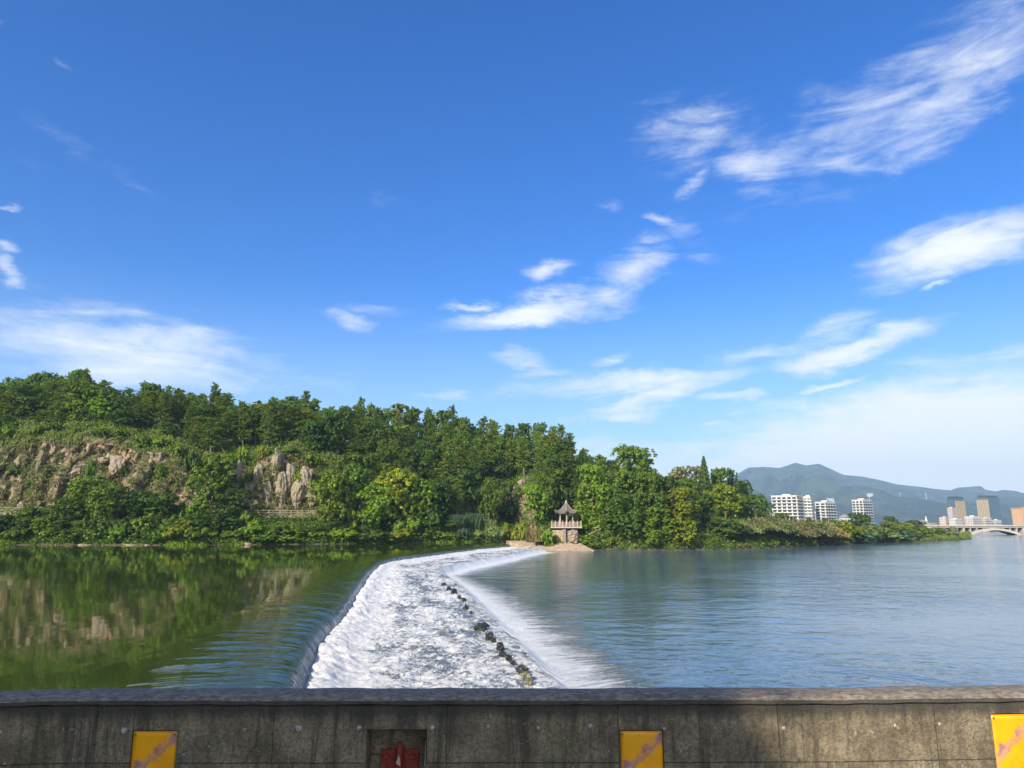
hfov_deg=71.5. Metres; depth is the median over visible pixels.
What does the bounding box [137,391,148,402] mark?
pine tree
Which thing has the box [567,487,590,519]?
pine tree
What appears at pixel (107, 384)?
pine tree
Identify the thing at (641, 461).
broadleaf tree
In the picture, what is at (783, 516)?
broadleaf tree
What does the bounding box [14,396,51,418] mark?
broadleaf tree
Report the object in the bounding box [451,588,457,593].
weir rock
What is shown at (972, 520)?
apartment building
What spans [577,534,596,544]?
shrub
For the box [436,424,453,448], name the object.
pine tree
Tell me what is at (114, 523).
shrub
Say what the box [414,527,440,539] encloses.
shrub
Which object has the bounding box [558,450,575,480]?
pine tree
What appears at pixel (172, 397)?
broadleaf tree
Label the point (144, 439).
shrub
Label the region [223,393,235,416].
pine tree
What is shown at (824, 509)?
apartment building
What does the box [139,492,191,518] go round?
broadleaf tree
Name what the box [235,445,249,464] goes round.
shrub
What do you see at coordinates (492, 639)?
weir rock
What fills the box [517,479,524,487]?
rock outcrop
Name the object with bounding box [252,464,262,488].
cliff rock
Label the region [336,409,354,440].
broadleaf tree
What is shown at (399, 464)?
broadleaf tree
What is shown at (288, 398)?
broadleaf tree
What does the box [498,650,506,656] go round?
weir rock
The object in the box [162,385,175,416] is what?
pine tree
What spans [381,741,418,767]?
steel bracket
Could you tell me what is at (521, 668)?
weir rock
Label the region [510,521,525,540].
shrub
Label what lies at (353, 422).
pine tree
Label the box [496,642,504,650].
weir rock
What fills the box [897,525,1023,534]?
arch bridge
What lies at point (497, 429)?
pine tree
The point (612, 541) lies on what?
shrub
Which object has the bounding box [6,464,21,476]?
shrub
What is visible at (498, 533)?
shrub
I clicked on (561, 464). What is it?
broadleaf tree
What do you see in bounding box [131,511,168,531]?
shrub
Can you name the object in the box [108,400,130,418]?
broadleaf tree
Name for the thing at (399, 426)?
broadleaf tree
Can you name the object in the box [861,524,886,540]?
shrub
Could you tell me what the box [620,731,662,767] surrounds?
reflector plate
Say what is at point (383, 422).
broadleaf tree
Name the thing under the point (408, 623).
water rapids
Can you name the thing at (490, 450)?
pine tree
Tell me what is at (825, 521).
shrub
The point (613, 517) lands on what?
broadleaf tree
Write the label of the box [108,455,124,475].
cliff rock
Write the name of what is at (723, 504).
broadleaf tree
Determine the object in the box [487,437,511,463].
broadleaf tree
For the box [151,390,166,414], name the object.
broadleaf tree
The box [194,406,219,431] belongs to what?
broadleaf tree
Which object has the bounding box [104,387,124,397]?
broadleaf tree
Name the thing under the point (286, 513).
boardwalk
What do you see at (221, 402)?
pine tree
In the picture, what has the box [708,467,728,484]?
broadleaf tree
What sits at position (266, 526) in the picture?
broadleaf tree
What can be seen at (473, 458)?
pine tree
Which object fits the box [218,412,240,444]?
pine tree
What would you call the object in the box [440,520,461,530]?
broadleaf tree
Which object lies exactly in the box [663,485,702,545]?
broadleaf tree
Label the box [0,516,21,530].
broadleaf tree
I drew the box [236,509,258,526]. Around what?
shrub
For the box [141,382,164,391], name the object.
broadleaf tree
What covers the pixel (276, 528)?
shrub
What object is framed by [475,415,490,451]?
pine tree
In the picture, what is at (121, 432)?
shrub
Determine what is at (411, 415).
broadleaf tree
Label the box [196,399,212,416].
pine tree
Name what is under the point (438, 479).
broadleaf tree
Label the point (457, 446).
pine tree
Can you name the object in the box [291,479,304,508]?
cliff rock
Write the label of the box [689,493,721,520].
broadleaf tree
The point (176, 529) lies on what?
shrub
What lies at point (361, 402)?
pine tree
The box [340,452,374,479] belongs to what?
broadleaf tree
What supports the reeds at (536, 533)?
on the hillside
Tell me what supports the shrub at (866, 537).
on the hillside
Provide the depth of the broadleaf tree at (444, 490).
182.45 m
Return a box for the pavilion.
[554,500,577,526]
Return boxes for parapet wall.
[0,684,1023,767]
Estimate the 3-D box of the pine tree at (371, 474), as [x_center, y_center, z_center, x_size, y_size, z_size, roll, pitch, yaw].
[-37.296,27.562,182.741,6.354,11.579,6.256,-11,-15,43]
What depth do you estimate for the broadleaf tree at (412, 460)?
195.10 m
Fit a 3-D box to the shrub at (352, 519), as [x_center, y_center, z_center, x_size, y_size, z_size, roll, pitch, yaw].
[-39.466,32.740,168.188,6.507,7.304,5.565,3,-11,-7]
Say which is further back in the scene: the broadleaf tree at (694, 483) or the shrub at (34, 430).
the broadleaf tree at (694, 483)
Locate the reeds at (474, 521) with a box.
[462,513,483,530]
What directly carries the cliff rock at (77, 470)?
on the hillside
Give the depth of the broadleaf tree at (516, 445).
222.36 m
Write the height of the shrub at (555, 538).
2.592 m
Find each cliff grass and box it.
[0,418,345,476]
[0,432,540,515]
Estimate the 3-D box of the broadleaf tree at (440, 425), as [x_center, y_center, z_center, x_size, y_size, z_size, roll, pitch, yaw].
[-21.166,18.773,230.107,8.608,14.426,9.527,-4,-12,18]
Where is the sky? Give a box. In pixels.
[0,0,1023,493]
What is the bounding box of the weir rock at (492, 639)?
[490,637,495,642]
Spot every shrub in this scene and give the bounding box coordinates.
[0,423,20,437]
[0,525,32,539]
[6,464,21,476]
[15,506,45,521]
[24,479,35,485]
[25,425,43,435]
[37,527,61,536]
[42,423,66,430]
[58,527,91,541]
[70,426,87,433]
[82,507,120,529]
[82,526,109,539]
[83,458,96,476]
[90,428,109,434]
[104,517,134,534]
[107,525,130,540]
[112,429,127,435]
[116,465,127,476]
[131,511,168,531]
[132,528,151,538]
[135,433,151,447]
[144,528,173,541]
[151,436,170,447]
[155,463,166,479]
[156,514,184,529]
[162,520,197,540]
[168,443,183,455]
[179,502,209,522]
[182,527,220,539]
[183,449,202,474]
[219,529,246,539]
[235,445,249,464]
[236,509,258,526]
[236,519,264,535]
[244,468,253,479]
[245,531,277,541]
[255,444,270,458]
[260,524,289,534]
[274,534,304,542]
[280,446,297,451]
[286,526,309,534]
[293,469,301,481]
[299,530,327,539]
[305,451,320,466]
[325,527,359,540]
[335,507,358,529]
[349,535,373,541]
[357,528,390,539]
[358,504,377,526]
[378,533,395,541]
[389,527,415,539]
[393,510,425,535]
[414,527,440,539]
[422,505,442,529]
[430,531,449,538]
[443,533,459,540]
[454,528,471,538]
[464,535,481,541]
[473,529,491,539]
[486,524,506,539]
[499,522,512,538]
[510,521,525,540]
[525,524,536,542]
[535,525,552,545]
[552,534,560,541]
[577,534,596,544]
[585,541,604,548]
[591,531,610,543]
[604,536,623,546]
[697,519,736,535]
[710,520,752,540]
[820,518,839,523]
[833,520,866,541]
[851,532,876,542]
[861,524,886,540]
[877,526,904,541]
[888,529,923,540]
[912,526,939,536]
[943,527,959,537]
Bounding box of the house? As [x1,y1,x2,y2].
[839,515,850,521]
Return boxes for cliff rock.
[17,501,26,508]
[71,464,85,474]
[98,457,109,462]
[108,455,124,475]
[236,460,242,478]
[243,483,253,503]
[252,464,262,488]
[261,481,273,504]
[269,454,280,482]
[274,471,287,507]
[286,463,296,494]
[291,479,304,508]
[299,466,312,498]
[307,486,316,508]
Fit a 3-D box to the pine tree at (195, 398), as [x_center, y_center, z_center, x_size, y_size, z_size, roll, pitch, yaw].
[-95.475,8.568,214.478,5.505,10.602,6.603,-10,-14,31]
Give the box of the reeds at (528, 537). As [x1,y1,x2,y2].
[525,527,532,541]
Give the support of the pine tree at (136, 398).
on the hillside
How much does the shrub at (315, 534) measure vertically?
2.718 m
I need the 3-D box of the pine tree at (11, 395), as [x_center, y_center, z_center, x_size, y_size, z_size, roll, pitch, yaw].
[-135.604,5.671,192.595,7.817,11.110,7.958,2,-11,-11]
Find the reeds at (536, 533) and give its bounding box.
[528,528,543,541]
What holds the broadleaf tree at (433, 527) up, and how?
on the hillside
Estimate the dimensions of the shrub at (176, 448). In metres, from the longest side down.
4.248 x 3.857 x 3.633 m
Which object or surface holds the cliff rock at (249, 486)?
on the hillside
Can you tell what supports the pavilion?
on the terrace
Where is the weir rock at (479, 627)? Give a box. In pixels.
[474,622,486,631]
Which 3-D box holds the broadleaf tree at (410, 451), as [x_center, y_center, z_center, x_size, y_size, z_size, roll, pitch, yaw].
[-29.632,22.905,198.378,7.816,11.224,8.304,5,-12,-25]
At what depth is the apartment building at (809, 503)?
700.01 m
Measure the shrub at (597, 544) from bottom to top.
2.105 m
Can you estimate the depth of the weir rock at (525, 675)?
26.04 m
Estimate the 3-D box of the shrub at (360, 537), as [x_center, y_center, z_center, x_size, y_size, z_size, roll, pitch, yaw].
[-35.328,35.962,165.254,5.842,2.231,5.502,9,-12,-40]
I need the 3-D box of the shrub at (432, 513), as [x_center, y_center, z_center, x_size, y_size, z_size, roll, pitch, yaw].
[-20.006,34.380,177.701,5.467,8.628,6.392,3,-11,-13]
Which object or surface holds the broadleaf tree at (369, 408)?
on the hillside
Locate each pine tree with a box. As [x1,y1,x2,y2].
[0,384,10,414]
[0,384,28,416]
[0,414,19,427]
[3,376,11,384]
[13,383,31,417]
[20,386,46,416]
[29,409,47,422]
[36,381,60,410]
[41,400,69,422]
[50,379,80,417]
[76,368,90,381]
[82,397,105,421]
[99,379,112,388]
[121,387,137,399]
[128,395,141,409]
[129,404,149,425]
[136,380,146,394]
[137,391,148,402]
[139,391,159,428]
[151,392,175,422]
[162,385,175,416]
[167,392,190,423]
[173,388,185,395]
[179,403,202,439]
[183,416,205,446]
[190,395,200,412]
[195,417,222,451]
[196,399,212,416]
[199,393,207,400]
[206,389,223,416]
[206,407,226,438]
[207,381,221,406]
[212,395,227,415]
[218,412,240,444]
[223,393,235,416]
[231,403,256,445]
[241,403,258,430]
[256,404,282,446]
[259,403,273,433]
[268,396,278,403]
[272,403,301,440]
[279,399,290,403]
[288,404,305,439]
[300,390,311,407]
[302,410,316,434]
[311,398,321,411]
[325,418,351,453]
[340,431,365,455]
[345,418,365,449]
[351,405,358,439]
[353,408,365,424]
[355,397,365,422]
[358,437,374,467]
[360,416,374,434]
[363,452,380,478]
[364,469,378,486]
[371,406,384,439]
[372,424,394,455]
[374,439,390,470]
[377,462,393,485]
[382,438,403,466]
[388,428,411,454]
[391,411,407,449]
[402,430,421,446]
[420,407,438,427]
[420,412,436,441]
[421,456,437,481]
[424,428,438,453]
[431,461,455,484]
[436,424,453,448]
[439,437,451,461]
[446,405,457,436]
[448,438,466,474]
[448,456,470,484]
[451,478,467,514]
[459,423,474,441]
[461,444,473,460]
[462,446,484,476]
[472,427,486,447]
[473,441,491,474]
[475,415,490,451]
[480,444,494,468]
[486,418,504,444]
[489,424,503,439]
[501,439,519,477]
[512,436,533,476]
[523,441,536,468]
[527,440,549,474]
[532,431,542,442]
[533,435,550,462]
[537,459,556,488]
[547,425,559,443]
[547,431,558,447]
[556,424,570,450]
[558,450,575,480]
[559,439,576,456]
[563,432,576,454]
[565,468,584,487]
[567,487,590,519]
[576,450,585,455]
[581,458,596,480]
[606,464,619,480]
[606,471,620,487]
[725,467,737,489]
[738,483,752,508]
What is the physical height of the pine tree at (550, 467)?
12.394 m
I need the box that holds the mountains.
[675,463,1023,524]
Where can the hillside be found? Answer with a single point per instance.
(41, 457)
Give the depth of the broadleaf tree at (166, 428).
183.11 m
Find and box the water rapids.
[306,546,561,688]
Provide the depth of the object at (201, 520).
155.05 m
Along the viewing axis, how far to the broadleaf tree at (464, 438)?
215.86 m
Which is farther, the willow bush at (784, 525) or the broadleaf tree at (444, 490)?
the willow bush at (784, 525)
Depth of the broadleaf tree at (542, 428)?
243.15 m
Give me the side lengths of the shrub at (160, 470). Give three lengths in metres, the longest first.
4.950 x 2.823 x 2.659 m
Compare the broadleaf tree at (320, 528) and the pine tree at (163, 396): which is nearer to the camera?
the broadleaf tree at (320, 528)
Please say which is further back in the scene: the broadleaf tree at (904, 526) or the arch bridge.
the arch bridge
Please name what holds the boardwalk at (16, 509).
on the hillside
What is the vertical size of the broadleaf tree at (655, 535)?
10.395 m
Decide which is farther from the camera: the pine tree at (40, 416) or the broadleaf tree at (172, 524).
the pine tree at (40, 416)
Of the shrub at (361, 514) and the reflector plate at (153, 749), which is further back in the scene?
the shrub at (361, 514)
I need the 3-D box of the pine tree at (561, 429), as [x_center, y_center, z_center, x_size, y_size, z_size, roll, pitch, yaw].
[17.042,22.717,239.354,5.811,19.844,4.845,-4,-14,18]
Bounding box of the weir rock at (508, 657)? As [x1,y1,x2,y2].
[505,654,511,660]
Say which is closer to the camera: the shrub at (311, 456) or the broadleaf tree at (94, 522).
the broadleaf tree at (94, 522)
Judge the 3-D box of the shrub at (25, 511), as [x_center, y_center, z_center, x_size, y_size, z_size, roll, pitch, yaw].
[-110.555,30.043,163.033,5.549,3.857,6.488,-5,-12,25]
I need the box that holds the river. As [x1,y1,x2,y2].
[447,531,1023,688]
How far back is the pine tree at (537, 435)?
235.14 m
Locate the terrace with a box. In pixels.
[550,527,581,542]
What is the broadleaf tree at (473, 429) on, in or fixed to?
on the hillside
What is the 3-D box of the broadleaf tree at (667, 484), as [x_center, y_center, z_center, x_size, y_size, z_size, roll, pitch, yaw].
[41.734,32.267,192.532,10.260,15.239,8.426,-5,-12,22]
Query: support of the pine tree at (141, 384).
on the hillside
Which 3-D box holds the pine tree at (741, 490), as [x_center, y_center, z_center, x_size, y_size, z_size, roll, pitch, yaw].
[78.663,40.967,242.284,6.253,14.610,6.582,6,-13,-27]
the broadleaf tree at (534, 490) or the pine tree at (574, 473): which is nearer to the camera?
the broadleaf tree at (534, 490)
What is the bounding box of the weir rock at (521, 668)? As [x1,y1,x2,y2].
[515,664,528,672]
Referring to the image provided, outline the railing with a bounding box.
[550,521,580,526]
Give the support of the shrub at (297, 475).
on the cliff rock at (297, 491)
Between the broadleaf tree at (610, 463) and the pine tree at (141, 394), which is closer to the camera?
the pine tree at (141, 394)
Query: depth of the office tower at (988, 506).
1407.25 m
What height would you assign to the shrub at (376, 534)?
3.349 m
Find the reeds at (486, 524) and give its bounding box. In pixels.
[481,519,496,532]
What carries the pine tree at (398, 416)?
on the hillside
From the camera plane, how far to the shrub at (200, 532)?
152.77 m
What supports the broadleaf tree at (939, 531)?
on the hillside
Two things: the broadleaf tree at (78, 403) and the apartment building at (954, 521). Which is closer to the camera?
the broadleaf tree at (78, 403)
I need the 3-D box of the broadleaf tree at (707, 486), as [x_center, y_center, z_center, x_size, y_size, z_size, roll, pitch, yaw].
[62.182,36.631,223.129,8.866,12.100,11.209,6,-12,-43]
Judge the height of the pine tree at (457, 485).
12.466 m
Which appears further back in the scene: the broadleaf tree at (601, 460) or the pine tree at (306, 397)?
the broadleaf tree at (601, 460)
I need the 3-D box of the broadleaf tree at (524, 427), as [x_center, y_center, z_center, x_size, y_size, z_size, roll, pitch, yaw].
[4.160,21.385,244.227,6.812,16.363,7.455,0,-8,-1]
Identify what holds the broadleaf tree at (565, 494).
on the hillside
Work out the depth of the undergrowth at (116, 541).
153.77 m
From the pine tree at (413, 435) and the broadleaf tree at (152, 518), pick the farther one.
the pine tree at (413, 435)
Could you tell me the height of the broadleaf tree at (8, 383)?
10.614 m
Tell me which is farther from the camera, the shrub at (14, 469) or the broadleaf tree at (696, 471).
the broadleaf tree at (696, 471)
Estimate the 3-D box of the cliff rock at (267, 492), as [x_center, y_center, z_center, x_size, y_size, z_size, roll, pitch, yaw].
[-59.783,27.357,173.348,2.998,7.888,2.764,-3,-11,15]
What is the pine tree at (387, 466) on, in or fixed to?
on the hillside
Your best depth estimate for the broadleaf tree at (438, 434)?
222.28 m
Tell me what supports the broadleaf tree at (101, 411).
on the hillside
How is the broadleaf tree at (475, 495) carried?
on the hillside
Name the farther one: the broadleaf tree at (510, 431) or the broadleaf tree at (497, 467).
the broadleaf tree at (510, 431)
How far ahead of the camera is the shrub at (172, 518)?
154.81 m
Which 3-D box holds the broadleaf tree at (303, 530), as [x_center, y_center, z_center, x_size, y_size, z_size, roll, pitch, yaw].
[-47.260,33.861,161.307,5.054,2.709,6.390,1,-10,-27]
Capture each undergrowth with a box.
[0,410,803,549]
[0,530,524,544]
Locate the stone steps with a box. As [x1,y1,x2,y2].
[580,529,600,539]
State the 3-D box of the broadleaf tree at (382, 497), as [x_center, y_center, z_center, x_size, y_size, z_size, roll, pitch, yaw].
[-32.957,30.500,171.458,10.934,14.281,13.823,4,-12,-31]
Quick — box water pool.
[0,542,510,690]
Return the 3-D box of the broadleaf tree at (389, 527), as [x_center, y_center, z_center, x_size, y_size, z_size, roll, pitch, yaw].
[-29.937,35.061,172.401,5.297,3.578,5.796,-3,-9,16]
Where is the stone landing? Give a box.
[506,540,593,550]
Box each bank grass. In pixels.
[0,538,510,544]
[628,503,971,549]
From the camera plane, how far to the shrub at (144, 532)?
152.42 m
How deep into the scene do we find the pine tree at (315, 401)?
232.18 m
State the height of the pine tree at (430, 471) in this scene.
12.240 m
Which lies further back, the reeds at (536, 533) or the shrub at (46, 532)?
the reeds at (536, 533)
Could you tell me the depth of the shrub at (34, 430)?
178.34 m
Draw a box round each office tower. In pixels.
[946,496,965,524]
[975,495,1002,524]
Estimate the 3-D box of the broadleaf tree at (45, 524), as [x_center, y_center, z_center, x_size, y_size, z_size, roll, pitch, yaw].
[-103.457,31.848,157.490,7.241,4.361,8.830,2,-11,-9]
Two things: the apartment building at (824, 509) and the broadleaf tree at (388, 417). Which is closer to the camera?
the broadleaf tree at (388, 417)
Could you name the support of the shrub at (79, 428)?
on the hillside
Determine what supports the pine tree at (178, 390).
on the hillside
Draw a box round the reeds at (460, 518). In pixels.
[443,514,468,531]
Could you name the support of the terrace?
on the stone landing
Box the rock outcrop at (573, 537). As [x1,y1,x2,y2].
[567,529,578,543]
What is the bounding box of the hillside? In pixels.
[0,411,967,550]
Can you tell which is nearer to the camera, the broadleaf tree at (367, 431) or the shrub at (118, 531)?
the shrub at (118, 531)
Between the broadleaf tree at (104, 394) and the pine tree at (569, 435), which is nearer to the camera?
the broadleaf tree at (104, 394)
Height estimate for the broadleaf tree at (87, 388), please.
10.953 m
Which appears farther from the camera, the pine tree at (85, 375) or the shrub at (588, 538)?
the pine tree at (85, 375)
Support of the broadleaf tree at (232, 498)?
on the hillside
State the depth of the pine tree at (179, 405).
193.36 m
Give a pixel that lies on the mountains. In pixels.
(818, 482)
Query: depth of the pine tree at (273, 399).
225.67 m
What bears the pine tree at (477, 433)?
on the hillside
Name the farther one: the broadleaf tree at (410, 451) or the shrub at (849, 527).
the shrub at (849, 527)
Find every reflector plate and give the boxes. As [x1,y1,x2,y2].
[131,731,177,767]
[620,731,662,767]
[991,714,1023,767]
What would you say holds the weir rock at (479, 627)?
in the water rapids
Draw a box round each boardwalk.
[0,507,66,514]
[252,510,322,517]
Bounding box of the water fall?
[436,548,567,688]
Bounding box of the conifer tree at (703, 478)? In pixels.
[698,456,711,486]
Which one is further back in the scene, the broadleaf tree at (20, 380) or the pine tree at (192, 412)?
the broadleaf tree at (20, 380)
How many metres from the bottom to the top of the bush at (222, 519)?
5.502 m
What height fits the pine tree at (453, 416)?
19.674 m
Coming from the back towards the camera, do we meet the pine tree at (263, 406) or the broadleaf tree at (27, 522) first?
the pine tree at (263, 406)
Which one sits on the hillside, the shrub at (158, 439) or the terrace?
the shrub at (158, 439)
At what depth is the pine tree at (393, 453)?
198.24 m
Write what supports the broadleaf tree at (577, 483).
on the hillside
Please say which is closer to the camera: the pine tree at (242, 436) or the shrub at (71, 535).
the shrub at (71, 535)
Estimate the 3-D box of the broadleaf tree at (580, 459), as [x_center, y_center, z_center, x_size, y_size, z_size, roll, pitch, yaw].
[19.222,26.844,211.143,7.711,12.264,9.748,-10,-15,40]
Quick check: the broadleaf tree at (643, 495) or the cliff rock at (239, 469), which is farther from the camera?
the broadleaf tree at (643, 495)
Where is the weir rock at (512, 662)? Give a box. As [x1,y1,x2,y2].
[509,660,516,664]
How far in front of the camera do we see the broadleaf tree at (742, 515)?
221.07 m
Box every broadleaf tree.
[0,514,16,532]
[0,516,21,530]
[2,381,17,404]
[7,516,35,533]
[10,382,38,408]
[11,377,26,382]
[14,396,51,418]
[15,378,34,383]
[22,518,55,530]
[25,372,45,381]
[28,381,46,392]
[29,517,53,535]
[39,371,57,380]
[40,498,88,529]
[42,380,62,399]
[46,517,72,534]
[62,378,89,412]
[63,476,110,512]
[65,369,91,379]
[65,399,88,420]
[69,520,91,531]
[77,382,100,414]
[82,482,133,518]
[84,396,114,421]
[88,515,108,531]
[89,388,117,410]
[103,408,145,426]
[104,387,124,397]
[107,397,134,409]
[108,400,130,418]
[113,490,160,518]
[123,521,135,531]
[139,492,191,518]
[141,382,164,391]
[143,516,166,530]
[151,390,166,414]
[156,421,180,434]
[160,395,186,424]
[162,520,179,527]
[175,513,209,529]
[178,395,199,425]
[184,453,237,515]
[185,392,201,406]
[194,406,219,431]
[198,519,218,529]
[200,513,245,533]
[209,488,251,517]
[221,518,241,532]
[225,406,247,437]
[238,409,270,445]
[245,525,269,535]
[269,402,282,432]
[277,396,299,408]
[290,398,315,410]
[295,420,330,451]
[295,527,315,535]
[300,403,315,437]
[305,468,355,525]
[311,527,330,532]
[319,409,347,451]
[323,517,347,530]
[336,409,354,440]
[336,461,376,512]
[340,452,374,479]
[344,525,364,531]
[353,481,396,528]
[358,419,387,452]
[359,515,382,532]
[364,402,381,419]
[369,467,420,524]
[374,418,393,444]
[379,521,394,532]
[382,407,400,435]
[385,403,422,427]
[386,458,415,490]
[389,424,411,443]
[394,446,420,467]
[402,408,421,434]
[403,455,431,477]
[403,478,438,522]
[406,426,428,441]
[411,438,438,475]
[422,520,441,530]
[425,445,453,468]
[428,477,450,498]
[429,482,460,518]
[431,410,451,429]
[435,420,462,443]
[435,430,441,446]
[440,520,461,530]
[445,469,478,512]
[446,432,470,458]
[453,417,472,437]
[461,474,482,511]
[467,423,481,436]
[472,436,491,460]
[476,475,506,521]
[484,451,509,479]
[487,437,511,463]
[499,483,521,519]
[500,424,517,455]
[507,443,526,469]
[514,423,531,442]
[521,483,552,523]
[530,422,548,442]
[535,473,559,524]
[537,451,562,466]
[537,468,568,511]
[540,456,572,487]
[547,441,570,458]
[553,474,566,516]
[553,487,575,523]
[564,479,593,508]
[569,453,587,479]
[573,462,613,532]
[593,456,610,473]
[598,488,642,539]
[603,459,619,483]
[608,443,663,529]
[630,471,668,535]
[640,506,677,546]
[656,476,682,507]
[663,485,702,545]
[667,466,687,491]
[677,477,702,510]
[681,465,707,489]
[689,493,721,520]
[693,482,723,512]
[701,482,746,518]
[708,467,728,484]
[729,479,753,513]
[729,493,752,518]
[740,493,768,517]
[757,499,773,518]
[773,512,795,520]
[846,513,872,525]
[879,521,899,531]
[883,516,900,524]
[898,522,915,532]
[904,520,925,527]
[931,527,945,535]
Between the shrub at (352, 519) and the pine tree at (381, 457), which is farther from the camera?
the pine tree at (381, 457)
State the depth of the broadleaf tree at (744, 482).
246.03 m
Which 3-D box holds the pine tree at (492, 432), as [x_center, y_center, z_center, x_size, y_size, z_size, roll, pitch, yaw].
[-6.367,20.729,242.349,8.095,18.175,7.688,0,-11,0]
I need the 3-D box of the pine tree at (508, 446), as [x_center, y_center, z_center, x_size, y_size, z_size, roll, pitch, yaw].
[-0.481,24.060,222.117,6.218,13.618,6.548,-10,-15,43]
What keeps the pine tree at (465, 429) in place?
on the hillside
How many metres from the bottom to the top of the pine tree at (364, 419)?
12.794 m
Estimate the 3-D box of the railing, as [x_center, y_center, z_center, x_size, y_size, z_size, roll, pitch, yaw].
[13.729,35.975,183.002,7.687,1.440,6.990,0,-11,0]
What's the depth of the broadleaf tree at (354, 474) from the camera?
172.80 m
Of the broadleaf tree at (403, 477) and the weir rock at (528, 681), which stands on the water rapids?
the weir rock at (528, 681)
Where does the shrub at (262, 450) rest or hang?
on the hillside
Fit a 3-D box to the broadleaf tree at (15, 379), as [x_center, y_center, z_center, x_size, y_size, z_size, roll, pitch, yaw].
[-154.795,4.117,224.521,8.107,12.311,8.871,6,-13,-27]
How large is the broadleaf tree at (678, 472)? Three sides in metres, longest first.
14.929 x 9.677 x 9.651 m
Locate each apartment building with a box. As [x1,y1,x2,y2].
[771,494,804,520]
[803,495,815,520]
[814,500,836,521]
[851,498,874,524]
[939,516,949,524]
[947,507,956,518]
[949,518,962,524]
[964,515,980,524]
[981,517,992,524]
[992,519,1001,524]
[1011,507,1023,524]
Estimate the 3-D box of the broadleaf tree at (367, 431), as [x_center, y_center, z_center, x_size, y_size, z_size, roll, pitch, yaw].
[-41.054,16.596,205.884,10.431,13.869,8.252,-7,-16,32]
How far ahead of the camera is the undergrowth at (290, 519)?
181.31 m
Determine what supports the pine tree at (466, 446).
on the hillside
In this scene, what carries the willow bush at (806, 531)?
on the hillside
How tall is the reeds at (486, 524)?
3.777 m
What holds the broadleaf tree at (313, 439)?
on the hillside
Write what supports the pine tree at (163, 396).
on the hillside
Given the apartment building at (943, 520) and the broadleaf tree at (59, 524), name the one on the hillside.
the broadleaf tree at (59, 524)
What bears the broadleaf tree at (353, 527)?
on the hillside
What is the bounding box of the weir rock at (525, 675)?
[520,671,532,679]
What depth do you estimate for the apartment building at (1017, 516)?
987.54 m
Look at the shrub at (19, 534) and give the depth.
152.98 m
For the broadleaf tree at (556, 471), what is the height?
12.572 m
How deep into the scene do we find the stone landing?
176.17 m
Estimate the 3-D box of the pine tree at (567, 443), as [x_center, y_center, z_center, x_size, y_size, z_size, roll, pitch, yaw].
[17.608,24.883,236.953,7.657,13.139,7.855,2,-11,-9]
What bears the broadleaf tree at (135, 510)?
on the hillside
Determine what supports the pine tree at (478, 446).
on the hillside
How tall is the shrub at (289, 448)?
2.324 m
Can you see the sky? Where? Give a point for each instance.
(739, 235)
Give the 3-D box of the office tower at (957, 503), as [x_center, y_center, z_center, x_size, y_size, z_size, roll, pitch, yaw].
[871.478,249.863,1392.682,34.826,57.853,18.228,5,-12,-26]
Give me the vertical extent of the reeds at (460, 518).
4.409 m
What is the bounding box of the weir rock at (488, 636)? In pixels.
[485,632,493,640]
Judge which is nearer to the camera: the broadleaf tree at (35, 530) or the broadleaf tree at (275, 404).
the broadleaf tree at (35, 530)
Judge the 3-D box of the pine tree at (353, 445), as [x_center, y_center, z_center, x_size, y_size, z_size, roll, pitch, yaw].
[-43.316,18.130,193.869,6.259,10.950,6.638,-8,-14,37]
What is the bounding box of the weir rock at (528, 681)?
[525,677,532,685]
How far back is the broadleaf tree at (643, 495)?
182.38 m
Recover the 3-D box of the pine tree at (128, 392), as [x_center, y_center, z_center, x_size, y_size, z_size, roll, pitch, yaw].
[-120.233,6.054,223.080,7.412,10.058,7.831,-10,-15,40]
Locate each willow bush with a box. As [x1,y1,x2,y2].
[740,521,764,534]
[741,517,780,534]
[761,513,800,535]
[774,514,816,540]
[794,513,839,539]
[815,517,852,541]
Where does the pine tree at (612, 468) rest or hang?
on the hillside
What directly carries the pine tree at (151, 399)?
on the hillside
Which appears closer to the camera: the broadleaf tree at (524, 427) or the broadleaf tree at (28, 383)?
the broadleaf tree at (28, 383)
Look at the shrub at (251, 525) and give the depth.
156.65 m
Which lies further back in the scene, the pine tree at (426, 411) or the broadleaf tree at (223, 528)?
the pine tree at (426, 411)
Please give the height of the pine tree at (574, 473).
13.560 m
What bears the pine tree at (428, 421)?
on the hillside
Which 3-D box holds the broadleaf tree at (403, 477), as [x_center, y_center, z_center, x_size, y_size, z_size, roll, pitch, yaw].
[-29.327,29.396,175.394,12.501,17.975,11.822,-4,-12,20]
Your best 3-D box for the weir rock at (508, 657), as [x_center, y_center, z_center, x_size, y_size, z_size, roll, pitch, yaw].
[-0.156,11.523,29.925,0.290,0.289,0.472,-14,-15,9]
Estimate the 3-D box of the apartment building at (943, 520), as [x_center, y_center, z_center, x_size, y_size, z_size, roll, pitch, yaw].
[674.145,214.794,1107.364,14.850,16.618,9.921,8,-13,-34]
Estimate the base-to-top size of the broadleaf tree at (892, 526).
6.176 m
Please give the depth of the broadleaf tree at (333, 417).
190.26 m
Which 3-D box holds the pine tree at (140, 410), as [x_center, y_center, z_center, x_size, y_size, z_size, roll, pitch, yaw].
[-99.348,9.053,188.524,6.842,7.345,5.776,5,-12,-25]
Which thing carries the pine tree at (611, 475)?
on the hillside
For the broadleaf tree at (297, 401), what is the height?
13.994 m

